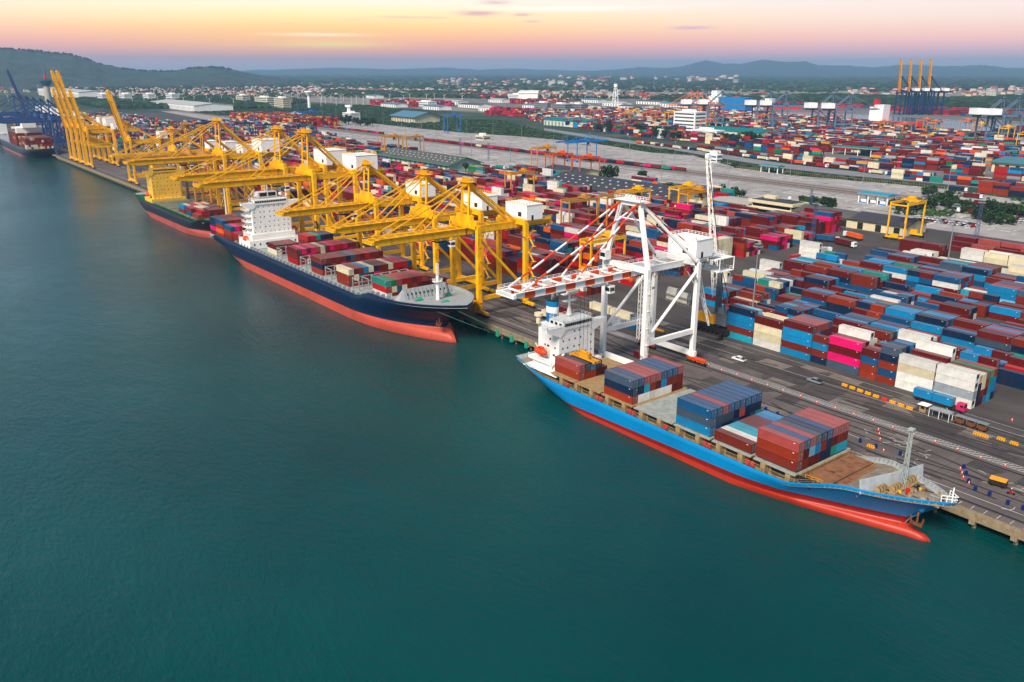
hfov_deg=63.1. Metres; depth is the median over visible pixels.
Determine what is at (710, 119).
yard gantry crane
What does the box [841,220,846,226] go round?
door
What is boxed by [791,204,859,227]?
warehouse
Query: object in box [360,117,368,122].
tree
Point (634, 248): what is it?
shipping container
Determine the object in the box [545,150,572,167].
yard gantry crane
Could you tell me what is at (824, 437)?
door
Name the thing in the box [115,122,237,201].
quay crane
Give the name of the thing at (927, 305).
shipping container
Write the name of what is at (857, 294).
shipping container
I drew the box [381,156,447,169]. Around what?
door
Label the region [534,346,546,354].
lifeboat
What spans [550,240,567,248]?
shipping container
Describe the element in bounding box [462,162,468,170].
tree
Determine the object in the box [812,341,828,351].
shipping container
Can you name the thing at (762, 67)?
mountains
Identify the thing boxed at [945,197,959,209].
tree
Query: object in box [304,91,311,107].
water tower
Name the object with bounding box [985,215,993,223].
tree
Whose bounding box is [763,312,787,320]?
shipping container
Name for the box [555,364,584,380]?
shipping container
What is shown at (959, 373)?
shipping container
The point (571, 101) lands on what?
warehouse
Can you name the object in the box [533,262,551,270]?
shipping container
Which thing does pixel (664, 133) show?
tree
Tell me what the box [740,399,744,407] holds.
door
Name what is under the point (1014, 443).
traffic barrier
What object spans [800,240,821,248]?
shipping container
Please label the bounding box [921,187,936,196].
tree
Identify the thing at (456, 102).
warehouse
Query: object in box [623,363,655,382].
shipping container
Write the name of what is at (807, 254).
shipping container
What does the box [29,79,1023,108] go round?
distant woods
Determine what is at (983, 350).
shipping container
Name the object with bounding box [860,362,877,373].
shipping container
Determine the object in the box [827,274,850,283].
shipping container
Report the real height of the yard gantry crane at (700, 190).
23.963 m
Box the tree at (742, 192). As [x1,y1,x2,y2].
[736,189,746,196]
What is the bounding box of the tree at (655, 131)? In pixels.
[653,128,661,135]
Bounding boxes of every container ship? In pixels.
[0,116,7,133]
[0,123,55,157]
[134,154,227,238]
[210,184,474,342]
[516,289,958,541]
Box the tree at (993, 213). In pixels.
[986,209,1004,222]
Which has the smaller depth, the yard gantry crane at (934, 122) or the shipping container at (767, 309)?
the shipping container at (767, 309)
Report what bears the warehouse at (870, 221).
on the terminal ground at (1002, 407)
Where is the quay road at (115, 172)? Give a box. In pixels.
[7,128,1023,529]
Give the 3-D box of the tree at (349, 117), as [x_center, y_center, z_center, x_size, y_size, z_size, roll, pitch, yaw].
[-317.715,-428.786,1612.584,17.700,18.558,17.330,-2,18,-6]
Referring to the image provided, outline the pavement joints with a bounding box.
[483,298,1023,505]
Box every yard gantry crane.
[179,137,201,148]
[194,121,213,132]
[234,121,252,133]
[254,122,273,135]
[286,124,305,137]
[290,108,325,115]
[325,138,345,147]
[380,133,402,150]
[402,134,423,150]
[444,113,461,132]
[504,168,534,190]
[531,144,556,165]
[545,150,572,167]
[555,134,608,162]
[560,193,598,223]
[568,111,583,118]
[571,153,600,171]
[578,230,626,270]
[590,108,603,115]
[598,189,634,225]
[615,112,630,120]
[616,185,650,210]
[625,109,639,116]
[642,110,657,118]
[650,111,665,120]
[664,110,674,118]
[668,181,701,202]
[678,186,711,206]
[700,118,716,126]
[733,112,749,123]
[755,113,769,124]
[807,115,823,124]
[872,119,891,130]
[883,196,927,238]
[894,122,912,132]
[915,117,934,128]
[926,119,942,130]
[959,118,974,128]
[972,121,988,132]
[997,125,1015,137]
[1016,132,1023,144]
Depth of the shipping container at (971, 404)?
262.09 m
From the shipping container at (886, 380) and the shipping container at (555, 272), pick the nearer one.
the shipping container at (886, 380)
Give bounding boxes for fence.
[740,166,947,188]
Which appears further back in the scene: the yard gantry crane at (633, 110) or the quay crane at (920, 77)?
the quay crane at (920, 77)
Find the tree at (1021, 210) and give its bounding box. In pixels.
[1017,206,1023,216]
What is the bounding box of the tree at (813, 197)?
[806,195,817,204]
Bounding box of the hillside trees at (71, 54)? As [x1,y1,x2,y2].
[0,47,240,71]
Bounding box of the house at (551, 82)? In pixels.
[548,81,557,84]
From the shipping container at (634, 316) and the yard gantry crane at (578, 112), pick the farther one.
the yard gantry crane at (578, 112)
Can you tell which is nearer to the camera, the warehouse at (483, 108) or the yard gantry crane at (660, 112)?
the yard gantry crane at (660, 112)
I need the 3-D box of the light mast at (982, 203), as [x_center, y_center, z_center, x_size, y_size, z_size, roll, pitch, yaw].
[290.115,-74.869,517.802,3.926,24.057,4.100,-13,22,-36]
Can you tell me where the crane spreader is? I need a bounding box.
[569,291,600,363]
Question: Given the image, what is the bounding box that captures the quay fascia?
[56,156,1023,540]
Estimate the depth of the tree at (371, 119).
1556.98 m
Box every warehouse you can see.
[37,87,105,97]
[150,99,232,110]
[365,94,383,98]
[378,147,483,171]
[381,102,407,107]
[389,110,439,122]
[423,104,451,109]
[446,100,467,104]
[458,103,490,108]
[479,106,490,110]
[488,98,509,102]
[522,103,533,107]
[543,117,606,126]
[545,164,599,175]
[546,171,708,204]
[559,100,583,103]
[580,98,606,102]
[602,101,631,105]
[618,104,648,107]
[636,100,668,104]
[660,102,694,106]
[694,125,779,136]
[708,196,751,205]
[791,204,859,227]
[850,211,928,235]
[988,156,1023,171]
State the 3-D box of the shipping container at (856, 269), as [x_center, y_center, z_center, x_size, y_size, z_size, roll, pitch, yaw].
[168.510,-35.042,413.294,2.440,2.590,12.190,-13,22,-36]
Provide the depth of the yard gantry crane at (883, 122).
1281.28 m
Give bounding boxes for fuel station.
[857,190,897,205]
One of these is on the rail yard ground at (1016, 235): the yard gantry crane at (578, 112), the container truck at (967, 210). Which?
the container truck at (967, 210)
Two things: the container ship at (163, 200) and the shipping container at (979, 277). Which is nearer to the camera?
the shipping container at (979, 277)
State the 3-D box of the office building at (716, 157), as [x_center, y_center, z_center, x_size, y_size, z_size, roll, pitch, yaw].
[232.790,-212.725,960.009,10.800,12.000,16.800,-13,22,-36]
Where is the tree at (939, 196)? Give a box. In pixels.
[933,193,945,198]
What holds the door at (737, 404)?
in the shipping container at (735, 400)
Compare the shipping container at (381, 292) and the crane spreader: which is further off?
the shipping container at (381, 292)
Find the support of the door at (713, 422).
in the shipping container at (697, 418)
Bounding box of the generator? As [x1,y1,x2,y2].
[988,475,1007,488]
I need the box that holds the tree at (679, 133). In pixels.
[676,131,682,139]
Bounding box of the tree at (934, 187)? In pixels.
[929,185,938,196]
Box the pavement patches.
[489,295,1023,494]
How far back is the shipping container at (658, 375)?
258.14 m
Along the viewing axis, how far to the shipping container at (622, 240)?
457.75 m
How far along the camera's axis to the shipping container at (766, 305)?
358.20 m
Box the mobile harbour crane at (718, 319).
[690,154,729,340]
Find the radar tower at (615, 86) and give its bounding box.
[611,84,618,107]
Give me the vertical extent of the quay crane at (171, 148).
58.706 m
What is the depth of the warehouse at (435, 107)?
2183.95 m
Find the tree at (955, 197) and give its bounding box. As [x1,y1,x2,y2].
[944,196,956,208]
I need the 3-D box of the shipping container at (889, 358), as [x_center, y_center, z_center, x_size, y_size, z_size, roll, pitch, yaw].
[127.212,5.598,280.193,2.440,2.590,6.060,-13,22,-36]
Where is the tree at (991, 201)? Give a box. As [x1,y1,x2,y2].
[984,199,996,208]
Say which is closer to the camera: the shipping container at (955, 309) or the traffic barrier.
the traffic barrier
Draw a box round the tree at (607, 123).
[604,120,611,127]
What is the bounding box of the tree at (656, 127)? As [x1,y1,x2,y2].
[651,126,662,133]
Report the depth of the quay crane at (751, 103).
1490.65 m
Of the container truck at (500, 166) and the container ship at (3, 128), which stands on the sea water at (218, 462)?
the container ship at (3, 128)
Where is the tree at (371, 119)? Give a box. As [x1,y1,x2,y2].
[369,117,376,125]
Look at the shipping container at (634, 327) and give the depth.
340.73 m
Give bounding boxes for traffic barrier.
[1009,441,1018,445]
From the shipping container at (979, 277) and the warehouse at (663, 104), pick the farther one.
the warehouse at (663, 104)
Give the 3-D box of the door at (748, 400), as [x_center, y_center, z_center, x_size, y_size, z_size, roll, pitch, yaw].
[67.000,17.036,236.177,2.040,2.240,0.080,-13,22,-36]
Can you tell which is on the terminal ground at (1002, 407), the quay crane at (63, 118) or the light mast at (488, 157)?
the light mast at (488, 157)
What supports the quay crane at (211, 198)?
on the quay road at (115, 172)
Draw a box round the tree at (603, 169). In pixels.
[598,165,613,176]
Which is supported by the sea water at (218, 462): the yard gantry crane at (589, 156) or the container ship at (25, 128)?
the container ship at (25, 128)
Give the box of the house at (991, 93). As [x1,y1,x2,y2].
[986,91,997,95]
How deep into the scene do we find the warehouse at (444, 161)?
895.37 m
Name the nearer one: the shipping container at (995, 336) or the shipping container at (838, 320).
the shipping container at (995, 336)
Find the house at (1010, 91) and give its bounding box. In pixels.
[1007,90,1014,93]
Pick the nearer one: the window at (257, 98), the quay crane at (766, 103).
the quay crane at (766, 103)
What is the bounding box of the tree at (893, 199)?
[888,198,905,209]
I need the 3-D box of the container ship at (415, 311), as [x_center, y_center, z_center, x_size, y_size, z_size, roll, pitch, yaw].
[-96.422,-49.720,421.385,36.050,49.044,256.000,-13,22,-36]
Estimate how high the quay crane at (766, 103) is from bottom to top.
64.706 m
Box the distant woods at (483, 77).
[265,74,1023,82]
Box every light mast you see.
[487,143,489,160]
[752,243,763,306]
[809,188,814,203]
[810,202,819,240]
[947,204,960,258]
[974,201,985,236]
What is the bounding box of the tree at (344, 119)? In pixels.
[342,117,348,122]
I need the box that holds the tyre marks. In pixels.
[461,262,1023,502]
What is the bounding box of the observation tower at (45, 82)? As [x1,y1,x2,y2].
[40,61,52,103]
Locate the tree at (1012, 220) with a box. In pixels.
[1009,217,1017,224]
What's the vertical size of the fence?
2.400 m
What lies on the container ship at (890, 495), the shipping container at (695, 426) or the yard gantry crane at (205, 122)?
the shipping container at (695, 426)
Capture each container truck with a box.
[495,165,505,168]
[758,156,768,159]
[769,157,778,160]
[771,268,790,272]
[789,253,800,258]
[794,160,805,164]
[804,162,815,165]
[815,163,827,167]
[815,234,839,242]
[828,164,839,167]
[834,237,856,247]
[840,165,848,169]
[843,231,862,240]
[849,166,859,169]
[858,168,870,172]
[871,170,882,174]
[912,395,967,413]
[949,186,967,191]
[957,207,973,212]
[963,192,983,198]
[973,200,986,204]
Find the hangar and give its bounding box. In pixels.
[518,90,538,98]
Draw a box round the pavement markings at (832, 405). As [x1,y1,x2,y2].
[68,157,1023,523]
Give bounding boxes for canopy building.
[706,121,732,125]
[759,163,784,173]
[832,145,879,156]
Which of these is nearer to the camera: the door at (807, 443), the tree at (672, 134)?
the door at (807, 443)
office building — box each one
[342,105,359,119]
[416,100,436,106]
[475,133,490,140]
[508,93,517,98]
[673,109,706,130]
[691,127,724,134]
[705,151,722,161]
[747,194,808,212]
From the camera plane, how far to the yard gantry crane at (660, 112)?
1543.95 m
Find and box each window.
[255,98,273,106]
[274,98,289,107]
[535,103,550,107]
[552,105,571,109]
[572,105,587,107]
[674,113,705,128]
[753,202,795,211]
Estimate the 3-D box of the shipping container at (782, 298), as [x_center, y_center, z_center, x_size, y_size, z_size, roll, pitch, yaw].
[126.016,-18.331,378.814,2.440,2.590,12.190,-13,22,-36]
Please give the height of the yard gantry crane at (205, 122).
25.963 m
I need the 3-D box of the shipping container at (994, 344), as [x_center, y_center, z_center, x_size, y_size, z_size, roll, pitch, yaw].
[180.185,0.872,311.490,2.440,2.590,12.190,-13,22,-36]
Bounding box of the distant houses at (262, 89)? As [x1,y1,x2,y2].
[0,75,1023,98]
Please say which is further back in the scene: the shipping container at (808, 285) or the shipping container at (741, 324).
the shipping container at (808, 285)
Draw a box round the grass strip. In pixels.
[195,105,948,188]
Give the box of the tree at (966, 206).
[960,204,973,210]
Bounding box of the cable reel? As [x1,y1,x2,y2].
[473,302,479,311]
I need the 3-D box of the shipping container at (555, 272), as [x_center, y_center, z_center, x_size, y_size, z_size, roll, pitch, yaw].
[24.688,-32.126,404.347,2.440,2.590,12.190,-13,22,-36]
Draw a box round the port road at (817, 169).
[544,128,977,187]
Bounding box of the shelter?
[928,406,953,421]
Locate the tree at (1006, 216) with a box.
[1003,213,1014,223]
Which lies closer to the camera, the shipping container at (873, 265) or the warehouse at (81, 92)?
the shipping container at (873, 265)
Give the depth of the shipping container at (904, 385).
276.46 m
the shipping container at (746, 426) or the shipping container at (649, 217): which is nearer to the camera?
the shipping container at (746, 426)
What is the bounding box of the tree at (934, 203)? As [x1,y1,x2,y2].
[929,200,937,207]
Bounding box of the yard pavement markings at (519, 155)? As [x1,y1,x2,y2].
[204,118,1023,231]
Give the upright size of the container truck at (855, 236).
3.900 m
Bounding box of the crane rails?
[64,155,1023,523]
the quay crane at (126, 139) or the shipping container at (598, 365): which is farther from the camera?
the quay crane at (126, 139)
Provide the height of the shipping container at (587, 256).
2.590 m
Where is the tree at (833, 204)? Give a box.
[827,201,837,207]
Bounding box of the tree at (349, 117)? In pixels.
[344,115,351,123]
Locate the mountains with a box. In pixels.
[587,59,1023,76]
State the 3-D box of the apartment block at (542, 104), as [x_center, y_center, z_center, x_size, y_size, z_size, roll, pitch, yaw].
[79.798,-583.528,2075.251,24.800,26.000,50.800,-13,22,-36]
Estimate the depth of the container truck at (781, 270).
424.51 m
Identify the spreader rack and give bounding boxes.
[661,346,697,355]
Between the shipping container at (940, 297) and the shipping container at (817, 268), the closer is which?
the shipping container at (940, 297)
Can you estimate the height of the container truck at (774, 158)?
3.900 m
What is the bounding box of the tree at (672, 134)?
[669,132,676,140]
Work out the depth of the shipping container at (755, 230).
501.83 m
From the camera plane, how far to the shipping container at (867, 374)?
286.69 m
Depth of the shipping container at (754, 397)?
239.97 m
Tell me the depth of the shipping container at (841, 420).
221.29 m
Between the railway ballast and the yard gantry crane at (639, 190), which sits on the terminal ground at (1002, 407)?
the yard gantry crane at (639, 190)
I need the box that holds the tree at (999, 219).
[994,214,1003,223]
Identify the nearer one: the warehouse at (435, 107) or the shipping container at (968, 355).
the shipping container at (968, 355)
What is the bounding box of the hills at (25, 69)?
[0,49,287,89]
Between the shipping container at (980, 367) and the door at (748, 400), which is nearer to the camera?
the door at (748, 400)
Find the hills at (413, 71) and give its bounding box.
[241,67,586,74]
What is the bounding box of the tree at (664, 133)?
[660,129,667,136]
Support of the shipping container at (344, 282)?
on the container ship at (415, 311)
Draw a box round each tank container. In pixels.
[666,289,678,297]
[666,295,675,302]
[676,298,689,305]
[678,294,690,300]
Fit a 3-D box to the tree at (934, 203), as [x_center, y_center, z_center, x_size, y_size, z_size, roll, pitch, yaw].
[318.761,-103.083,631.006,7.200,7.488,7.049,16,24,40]
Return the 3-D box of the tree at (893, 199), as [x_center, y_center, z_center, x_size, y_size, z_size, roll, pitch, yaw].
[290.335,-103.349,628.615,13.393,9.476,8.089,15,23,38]
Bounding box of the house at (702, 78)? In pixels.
[699,77,707,80]
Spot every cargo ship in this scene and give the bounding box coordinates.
[708,91,774,112]
[759,98,843,110]
[869,99,922,126]
[994,125,1023,137]
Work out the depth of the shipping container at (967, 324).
324.34 m
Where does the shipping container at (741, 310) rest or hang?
on the shipping container at (742, 318)
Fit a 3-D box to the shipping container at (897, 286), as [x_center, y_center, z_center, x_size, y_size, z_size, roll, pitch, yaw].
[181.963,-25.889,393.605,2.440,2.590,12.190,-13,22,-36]
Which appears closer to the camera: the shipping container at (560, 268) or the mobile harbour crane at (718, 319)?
the mobile harbour crane at (718, 319)
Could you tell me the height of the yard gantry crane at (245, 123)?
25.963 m
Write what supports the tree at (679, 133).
on the land
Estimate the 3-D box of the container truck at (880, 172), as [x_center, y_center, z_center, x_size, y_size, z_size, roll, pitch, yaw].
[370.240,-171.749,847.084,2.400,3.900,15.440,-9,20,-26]
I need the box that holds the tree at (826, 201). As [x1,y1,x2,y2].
[822,197,836,206]
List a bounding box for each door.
[169,105,193,110]
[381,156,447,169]
[392,117,413,121]
[545,121,581,125]
[633,380,637,387]
[633,388,637,395]
[639,378,643,385]
[645,376,649,383]
[656,373,660,380]
[662,371,666,378]
[678,366,682,373]
[710,427,714,435]
[711,409,716,417]
[711,418,715,426]
[717,407,722,415]
[723,405,727,413]
[729,403,733,411]
[735,401,739,408]
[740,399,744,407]
[746,397,750,404]
[751,443,756,452]
[757,393,761,400]
[797,461,801,470]
[798,452,802,460]
[799,442,803,451]
[805,440,809,448]
[811,437,815,445]
[816,434,821,443]
[822,432,826,440]
[828,429,832,438]
[833,427,837,435]
[839,425,843,433]
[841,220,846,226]
[844,422,848,430]
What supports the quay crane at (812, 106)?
on the terminal ground at (847, 155)
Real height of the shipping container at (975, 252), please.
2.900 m
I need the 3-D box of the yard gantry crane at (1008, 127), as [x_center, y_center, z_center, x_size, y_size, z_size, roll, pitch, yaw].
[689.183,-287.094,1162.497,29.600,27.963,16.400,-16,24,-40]
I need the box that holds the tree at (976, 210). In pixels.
[972,204,987,217]
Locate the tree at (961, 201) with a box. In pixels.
[959,199,971,204]
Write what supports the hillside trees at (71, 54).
on the hills at (25, 69)
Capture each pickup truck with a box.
[732,355,745,361]
[807,377,822,384]
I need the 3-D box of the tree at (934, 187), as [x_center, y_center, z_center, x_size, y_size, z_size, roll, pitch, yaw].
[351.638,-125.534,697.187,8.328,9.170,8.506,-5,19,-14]
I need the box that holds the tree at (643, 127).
[638,124,646,129]
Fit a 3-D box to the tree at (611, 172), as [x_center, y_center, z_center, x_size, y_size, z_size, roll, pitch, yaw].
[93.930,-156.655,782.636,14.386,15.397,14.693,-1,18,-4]
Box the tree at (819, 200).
[814,197,823,204]
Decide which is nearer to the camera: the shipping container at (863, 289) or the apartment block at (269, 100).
the shipping container at (863, 289)
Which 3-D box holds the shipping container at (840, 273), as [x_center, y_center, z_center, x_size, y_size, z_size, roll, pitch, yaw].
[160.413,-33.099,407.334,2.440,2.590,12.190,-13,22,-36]
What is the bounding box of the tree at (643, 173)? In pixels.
[637,170,647,175]
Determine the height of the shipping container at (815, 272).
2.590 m
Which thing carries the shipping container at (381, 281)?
on the shipping container at (387, 290)
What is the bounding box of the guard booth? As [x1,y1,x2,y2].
[918,402,931,412]
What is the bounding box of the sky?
[0,0,1023,70]
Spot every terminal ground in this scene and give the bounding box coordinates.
[6,113,1023,467]
[432,97,1023,178]
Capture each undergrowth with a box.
[191,104,942,188]
[893,189,1023,224]
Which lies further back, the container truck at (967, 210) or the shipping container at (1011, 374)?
the container truck at (967, 210)
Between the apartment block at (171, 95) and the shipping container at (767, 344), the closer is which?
the shipping container at (767, 344)
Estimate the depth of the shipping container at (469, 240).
456.44 m
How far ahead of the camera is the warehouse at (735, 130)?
1262.30 m
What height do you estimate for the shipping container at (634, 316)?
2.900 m
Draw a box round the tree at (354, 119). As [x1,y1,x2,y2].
[352,117,358,122]
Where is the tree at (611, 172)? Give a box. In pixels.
[605,166,619,177]
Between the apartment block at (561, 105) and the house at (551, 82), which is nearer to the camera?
the apartment block at (561, 105)
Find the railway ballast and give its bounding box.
[174,110,1022,215]
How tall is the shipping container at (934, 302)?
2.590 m
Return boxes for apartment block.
[97,93,106,98]
[119,93,131,98]
[143,93,155,98]
[166,93,178,98]
[236,94,249,100]
[255,96,273,106]
[273,96,290,107]
[534,101,553,107]
[551,102,571,109]
[572,102,587,108]
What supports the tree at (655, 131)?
on the land
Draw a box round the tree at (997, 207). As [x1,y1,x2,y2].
[993,204,1005,211]
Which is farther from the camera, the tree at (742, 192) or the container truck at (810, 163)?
the container truck at (810, 163)
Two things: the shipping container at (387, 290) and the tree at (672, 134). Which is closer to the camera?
the shipping container at (387, 290)
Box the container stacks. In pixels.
[3,92,1023,468]
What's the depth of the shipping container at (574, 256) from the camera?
439.60 m
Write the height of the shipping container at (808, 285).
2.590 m
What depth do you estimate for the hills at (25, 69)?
5291.06 m
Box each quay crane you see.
[0,94,45,125]
[0,95,53,133]
[0,97,67,147]
[0,98,74,150]
[0,99,94,154]
[6,69,57,135]
[50,71,123,163]
[51,87,99,160]
[55,71,131,165]
[68,89,139,168]
[105,90,189,184]
[109,126,218,197]
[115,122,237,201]
[122,118,288,213]
[139,124,258,206]
[170,125,345,236]
[192,129,385,247]
[275,160,445,271]
[325,169,505,292]
[362,177,551,317]
[496,194,734,366]
[667,90,708,110]
[672,91,714,116]
[677,91,722,116]
[678,90,719,118]
[695,90,744,120]
[742,91,795,121]
[757,91,804,122]
[801,93,859,125]
[818,93,879,127]
[893,59,919,114]
[902,59,929,114]
[913,59,939,114]
[922,59,952,114]
[966,97,1023,136]
[981,97,1023,136]
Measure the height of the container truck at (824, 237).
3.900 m
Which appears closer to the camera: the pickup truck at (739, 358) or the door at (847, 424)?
the door at (847, 424)
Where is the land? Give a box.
[0,77,1023,199]
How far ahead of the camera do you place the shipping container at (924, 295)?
384.42 m
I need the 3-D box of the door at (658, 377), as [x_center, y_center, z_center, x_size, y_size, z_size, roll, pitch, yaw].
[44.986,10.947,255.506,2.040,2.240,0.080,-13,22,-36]
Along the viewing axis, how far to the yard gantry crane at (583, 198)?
535.73 m
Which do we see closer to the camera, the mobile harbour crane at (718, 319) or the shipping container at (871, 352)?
the shipping container at (871, 352)
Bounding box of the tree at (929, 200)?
[924,197,933,205]
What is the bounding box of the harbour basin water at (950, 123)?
[775,112,1019,132]
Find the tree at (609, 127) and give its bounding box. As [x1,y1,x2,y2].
[605,125,612,132]
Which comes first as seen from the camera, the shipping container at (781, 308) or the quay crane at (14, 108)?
the shipping container at (781, 308)
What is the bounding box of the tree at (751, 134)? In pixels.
[745,131,755,138]
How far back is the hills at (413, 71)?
16019.17 m
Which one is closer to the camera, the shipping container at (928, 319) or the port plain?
the shipping container at (928, 319)
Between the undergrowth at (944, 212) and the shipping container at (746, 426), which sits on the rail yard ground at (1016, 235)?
the undergrowth at (944, 212)
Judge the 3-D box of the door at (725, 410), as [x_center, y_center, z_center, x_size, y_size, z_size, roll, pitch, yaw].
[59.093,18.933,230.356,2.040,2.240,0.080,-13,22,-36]
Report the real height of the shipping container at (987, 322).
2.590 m
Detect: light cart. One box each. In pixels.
[954,414,966,424]
[965,417,978,428]
[976,420,988,431]
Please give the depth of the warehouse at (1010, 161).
862.35 m
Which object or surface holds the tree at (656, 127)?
on the land
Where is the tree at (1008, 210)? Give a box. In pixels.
[1004,206,1013,213]
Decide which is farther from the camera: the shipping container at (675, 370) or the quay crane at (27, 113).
the quay crane at (27, 113)
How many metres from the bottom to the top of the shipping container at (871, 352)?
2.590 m
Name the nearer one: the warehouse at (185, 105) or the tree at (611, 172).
the tree at (611, 172)
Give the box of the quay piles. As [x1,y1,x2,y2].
[57,158,1018,544]
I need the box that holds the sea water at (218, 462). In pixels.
[0,142,1023,681]
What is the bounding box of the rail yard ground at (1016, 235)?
[162,111,1023,241]
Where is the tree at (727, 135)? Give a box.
[722,133,733,137]
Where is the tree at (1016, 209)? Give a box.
[1011,204,1021,214]
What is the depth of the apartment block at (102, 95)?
2652.63 m
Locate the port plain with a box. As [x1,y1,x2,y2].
[196,82,1023,112]
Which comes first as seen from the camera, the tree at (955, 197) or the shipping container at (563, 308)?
the shipping container at (563, 308)
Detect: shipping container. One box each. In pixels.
[287,245,301,254]
[310,254,326,264]
[336,264,353,274]
[336,271,353,280]
[337,276,354,286]
[372,275,391,287]
[372,282,391,293]
[373,288,391,296]
[424,273,441,283]
[461,237,474,244]
[486,238,495,245]
[494,229,509,234]
[517,251,535,260]
[521,233,537,239]
[532,267,551,275]
[532,271,551,278]
[533,256,551,265]
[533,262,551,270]
[535,236,550,244]
[541,308,564,315]
[548,253,567,262]
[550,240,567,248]
[550,245,567,253]
[553,265,572,273]
[553,270,566,275]
[555,355,584,372]
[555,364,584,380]
[556,261,567,266]
[559,304,579,313]
[561,353,590,371]
[565,253,578,261]
[567,289,586,296]
[567,352,595,369]
[572,350,601,367]
[576,287,586,290]
[582,252,600,261]
[585,247,599,255]
[589,301,611,313]
[596,245,614,253]
[604,368,638,388]
[604,378,638,396]
[604,386,637,404]
[609,307,633,319]
[610,316,623,322]
[611,367,644,386]
[615,238,631,243]
[615,279,635,285]
[616,365,650,384]
[623,234,641,239]
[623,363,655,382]
[625,225,639,232]
[625,320,638,329]
[626,231,640,236]
[626,245,642,253]
[626,277,635,280]
[628,362,661,380]
[629,239,648,247]
[631,314,655,326]
[633,349,661,358]
[633,360,666,379]
[640,359,672,377]
[644,357,677,375]
[645,221,658,225]
[646,228,662,235]
[647,214,663,221]
[651,355,683,373]
[653,247,667,251]
[657,236,667,242]
[660,270,679,276]
[676,406,716,427]
[676,414,715,436]
[677,396,716,418]
[683,394,722,416]
[689,392,728,414]
[691,220,708,223]
[695,390,734,412]
[701,388,740,410]
[703,293,728,303]
[703,299,727,306]
[704,287,728,297]
[707,386,745,407]
[710,232,728,236]
[713,384,751,405]
[714,428,756,453]
[719,382,756,403]
[721,226,740,233]
[721,425,756,441]
[723,271,729,277]
[724,380,761,401]
[727,318,753,330]
[727,324,753,336]
[727,331,752,343]
[727,423,757,436]
[728,304,758,317]
[728,311,754,324]
[729,236,747,243]
[730,297,755,305]
[733,421,757,432]
[737,290,763,300]
[745,288,770,299]
[746,226,764,233]
[750,304,774,313]
[753,330,781,344]
[753,337,780,351]
[754,323,782,336]
[755,314,783,329]
[755,446,802,471]
[756,437,803,461]
[757,302,774,308]
[757,426,804,452]
[759,264,781,270]
[760,258,782,267]
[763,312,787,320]
[764,423,810,449]
[765,287,778,294]
[769,280,782,288]
[771,421,816,447]
[775,304,790,313]
[776,295,798,302]
[776,418,821,444]
[780,346,810,360]
[781,340,811,353]
[782,333,812,347]
[782,416,827,442]
[783,259,806,268]
[783,265,804,270]
[783,318,816,333]
[783,326,815,340]
[788,307,803,315]
[788,414,833,439]
[793,412,838,437]
[798,409,843,434]
[799,245,821,253]
[799,251,815,258]
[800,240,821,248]
[801,289,828,300]
[801,296,826,306]
[803,282,828,289]
[804,276,829,286]
[804,407,849,432]
[805,264,828,273]
[805,269,826,274]
[810,355,826,365]
[811,348,827,358]
[812,308,842,319]
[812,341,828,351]
[813,333,829,344]
[814,262,838,267]
[826,302,854,312]
[826,308,846,314]
[826,359,859,375]
[827,268,852,277]
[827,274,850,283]
[827,295,855,307]
[827,351,860,367]
[828,343,861,359]
[829,334,865,351]
[832,324,838,332]
[833,317,864,327]
[837,292,865,299]
[838,282,849,288]
[838,324,874,340]
[840,265,863,272]
[842,260,859,266]
[844,291,870,297]
[850,279,876,288]
[850,284,876,293]
[851,273,877,283]
[859,266,882,271]
[859,369,876,380]
[860,260,884,269]
[860,325,892,339]
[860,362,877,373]
[861,355,878,365]
[862,346,880,358]
[863,270,888,279]
[866,310,883,318]
[870,249,893,256]
[870,322,900,335]
[874,288,885,294]
[875,337,892,341]
[876,374,895,385]
[877,367,896,378]
[878,360,897,371]
[879,352,898,363]
[881,314,912,325]
[881,344,902,356]
[883,265,908,274]
[883,270,906,279]
[883,281,910,291]
[885,307,916,319]
[887,254,911,262]
[891,277,905,283]
[892,294,908,302]
[894,262,919,268]
[894,338,915,347]
[895,379,932,391]
[896,371,934,388]
[897,362,935,380]
[898,328,933,340]
[898,352,939,371]
[909,291,930,297]
[910,249,933,256]
[911,320,944,334]
[913,386,935,400]
[915,284,943,293]
[915,300,938,309]
[915,313,948,326]
[915,338,956,356]
[917,297,928,301]
[921,242,944,249]
[927,300,942,304]
[930,340,965,355]
[931,293,960,301]
[932,280,960,289]
[932,285,959,293]
[932,392,955,406]
[933,274,961,284]
[933,381,976,400]
[933,390,975,408]
[935,373,978,391]
[936,363,979,382]
[939,261,965,269]
[939,290,967,298]
[939,303,971,315]
[941,335,974,348]
[942,328,976,342]
[949,361,990,380]
[953,318,988,330]
[953,360,994,378]
[959,350,981,362]
[961,248,985,256]
[962,266,989,275]
[962,272,987,280]
[973,344,993,356]
[975,337,1011,350]
[975,343,1010,351]
[976,319,998,324]
[976,329,1014,344]
[978,355,999,367]
[979,374,983,383]
[984,251,1009,260]
[985,276,1014,283]
[987,290,1016,300]
[988,284,1018,295]
[988,312,1019,322]
[989,305,1022,317]
[991,349,1013,360]
[996,376,1023,389]
[997,367,1023,382]
[998,302,1023,309]
[1000,299,1015,302]
[1005,271,1023,275]

